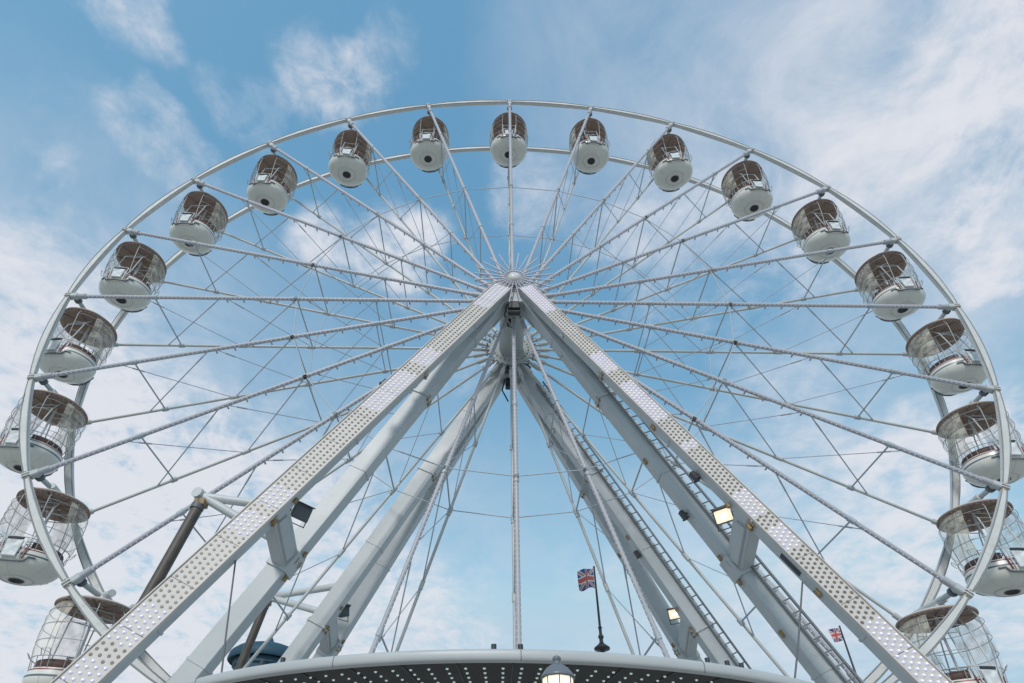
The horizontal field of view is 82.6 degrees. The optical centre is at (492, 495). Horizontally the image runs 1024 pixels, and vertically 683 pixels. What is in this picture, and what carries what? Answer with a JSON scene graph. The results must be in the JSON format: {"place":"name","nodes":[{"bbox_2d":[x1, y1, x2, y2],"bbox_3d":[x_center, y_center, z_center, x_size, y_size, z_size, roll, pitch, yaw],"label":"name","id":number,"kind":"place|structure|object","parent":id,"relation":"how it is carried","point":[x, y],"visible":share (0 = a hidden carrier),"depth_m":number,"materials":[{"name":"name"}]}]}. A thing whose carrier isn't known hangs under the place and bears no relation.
{"place":"outdoors","nodes":[
{"label":"outdoors","id":0,"kind":"place"},
{"bbox_2d":[227,637,288,669],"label":"pavilion","id":1,"kind":"structure","parent":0,"point":[272,651],"depth_m":26.96,"materials":[{"name":"blue metal"}]},
{"bbox_2d":[0,0,1023,682],"label":"sky","id":2,"kind":"structure","parent":0,"point":[912,111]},
{"label":"ground","id":3,"kind":"structure","parent":0,"visible":0},
{"bbox_2d":[234,362,751,669],"bbox_3d":[0.490,3.703,20.431,22.200,20.386,4.710,1,-34,0],"label":"support frame","id":4,"kind":"object","parent":3,"relation":"on","point":[353,589],"visible":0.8,"depth_m":19.98,"materials":[{"name":"metal"}]},
{"bbox_2d":[183,644,811,682],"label":"boarding roof","id":5,"kind":"structure","parent":3,"relation":"on","point":[494,664],"depth_m":7.68,"materials":[{"name":"metal"}]},
{"bbox_2d":[50,281,953,682],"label":"support frame","id":6,"kind":"object","parent":3,"relation":"on","point":[426,371],"visible":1,"depth_m":13.83,"materials":[{"name":"metal"}]},
{"bbox_2d":[18,99,1011,682],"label":"ferris wheel","id":7,"kind":"object","parent":6,"relation":"attached to","point":[512,347],"visible":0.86,"depth_m":21.04,"materials":[{"name":"paint"}]},
{"bbox_2d":[0,388,87,476],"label":"gondola","id":8,"kind":"object","parent":7,"relation":"attached to","point":[55,408],"visible":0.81,"depth_m":19.15,"materials":[{"name":"metal"}]},
{"bbox_2d":[0,483,90,585],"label":"gondola","id":9,"kind":"object","parent":7,"relation":"attached to","point":[20,565],"visible":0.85,"depth_m":16.71,"materials":[{"name":"metal"}]},
{"bbox_2d":[22,589,130,682],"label":"gondola","id":10,"kind":"object","parent":7,"relation":"attached to","point":[106,607],"visible":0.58,"depth_m":15.26,"materials":[{"name":"paint"}]},
{"bbox_2d":[40,307,116,385],"bbox_3d":[-15.527,-5.584,21.834,2.057,3.027,1.948,-2,-34,4],"label":"gondola","id":11,"kind":"object","parent":7,"relation":"attached to","point":[86,327],"visible":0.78,"depth_m":21.51,"materials":[{"name":"metal"}]},
{"bbox_2d":[99,241,166,312],"bbox_3d":[-14.914,-9.063,24.203,2.057,3.027,1.948,2,-34,-4],"label":"gondola","id":12,"kind":"object","parent":7,"relation":"attached to","point":[141,264],"visible":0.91,"depth_m":23.81,"materials":[{"name":"metal"}]},
{"bbox_2d":[169,191,227,256],"bbox_3d":[-13.296,-12.294,26.408,2.057,3.027,1.948,1,-34,1],"label":"gondola","id":13,"kind":"object","parent":7,"relation":"attached to","point":[203,218],"visible":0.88,"depth_m":25.96,"materials":[{"name":"metal"}]},
{"bbox_2d":[247,154,297,215],"bbox_3d":[-10.690,-15.054,28.306,2.057,3.027,1.948,0,-34,3],"label":"gondola","id":14,"kind":"object","parent":7,"relation":"attached to","point":[273,184],"visible":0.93,"depth_m":27.75,"materials":[{"name":"metal"}]},
{"bbox_2d":[328,130,371,187],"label":"gondola","id":15,"kind":"object","parent":7,"relation":"attached to","point":[350,159],"visible":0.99,"depth_m":29.14,"materials":[{"name":"metal"}]},
{"bbox_2d":[409,116,448,172],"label":"gondola","id":16,"kind":"object","parent":7,"relation":"attached to","point":[425,153],"visible":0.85,"depth_m":30.01,"materials":[{"name":"metal"}]},
{"bbox_2d":[490,112,527,167],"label":"gondola","id":17,"kind":"object","parent":7,"relation":"attached to","point":[499,146],"visible":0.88,"depth_m":30.38,"materials":[{"name":"metal"}]},
{"bbox_2d":[569,118,609,174],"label":"gondola","id":18,"kind":"object","parent":7,"relation":"attached to","point":[593,154],"visible":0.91,"depth_m":30.04,"materials":[{"name":"metal"}]},
{"bbox_2d":[647,134,692,191],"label":"gondola","id":19,"kind":"object","parent":7,"relation":"attached to","point":[669,164],"visible":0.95,"depth_m":29.15,"materials":[{"name":"metal"}]},
{"bbox_2d":[721,160,772,221],"bbox_3d":[12.362,-14.784,28.342,2.057,3.027,1.948,2,-34,-3],"label":"gondola","id":20,"kind":"object","parent":7,"relation":"attached to","point":[745,189],"visible":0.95,"depth_m":27.78,"materials":[{"name":"metal"}]},
{"bbox_2d":[791,199,850,263],"bbox_3d":[14.883,-11.965,26.453,2.057,3.027,1.948,2,-34,0],"label":"gondola","id":21,"kind":"object","parent":7,"relation":"attached to","point":[816,225],"visible":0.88,"depth_m":26.02,"materials":[{"name":"metal"}]},
{"bbox_2d":[854,251,925,321],"bbox_3d":[16.509,-8.696,24.251,2.057,3.027,1.948,-2,-34,4],"label":"gondola","id":22,"kind":"object","parent":7,"relation":"attached to","point":[882,272],"visible":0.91,"depth_m":23.87,"materials":[{"name":"metal"}]},
{"bbox_2d":[905,318,986,395],"bbox_3d":[17.053,-5.202,21.889,2.057,3.027,1.948,2,-34,-5],"label":"gondola","id":23,"kind":"object","parent":7,"relation":"attached to","point":[935,337],"visible":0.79,"depth_m":21.53,"materials":[{"name":"metal"}]},
{"bbox_2d":[895,595,1007,682],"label":"gondola","id":24,"kind":"object","parent":7,"relation":"attached to","point":[928,617],"visible":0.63,"depth_m":15.43,"materials":[{"name":"metal"}]},
{"bbox_2d":[936,494,1023,596],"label":"gondola","id":25,"kind":"object","parent":7,"relation":"attached to","point":[1003,577],"visible":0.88,"depth_m":16.98,"materials":[{"name":"metal"}]},
{"bbox_2d":[936,399,1023,487],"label":"gondola","id":26,"kind":"object","parent":7,"relation":"attached to","point":[971,418],"visible":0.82,"depth_m":19.29,"materials":[{"name":"metal"}]},
{"bbox_2d":[540,655,574,682],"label":"street lamp","id":27,"kind":"object","parent":3,"relation":"on","point":[557,671],"visible":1,"depth_m":5.84,"materials":[{"name":"metal"}]},
{"bbox_2d":[577,566,609,651],"bbox_3d":[4.013,8.326,20.839,1.001,12.990,0.620,1,-34,0],"label":"flag pole","id":28,"kind":"object","parent":3,"relation":"on","point":[586,578],"visible":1,"depth_m":23.95,"materials":[{"name":"metal"}]},
{"bbox_2d":[828,625,855,671],"bbox_3d":[16.074,11.086,23.916,0.871,12.090,0.620,1,-34,0],"label":"flag pole","id":29,"kind":"object","parent":3,"relation":"on","point":[836,635],"visible":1,"depth_m":26.98,"materials":[{"name":"metal"}]}
]}

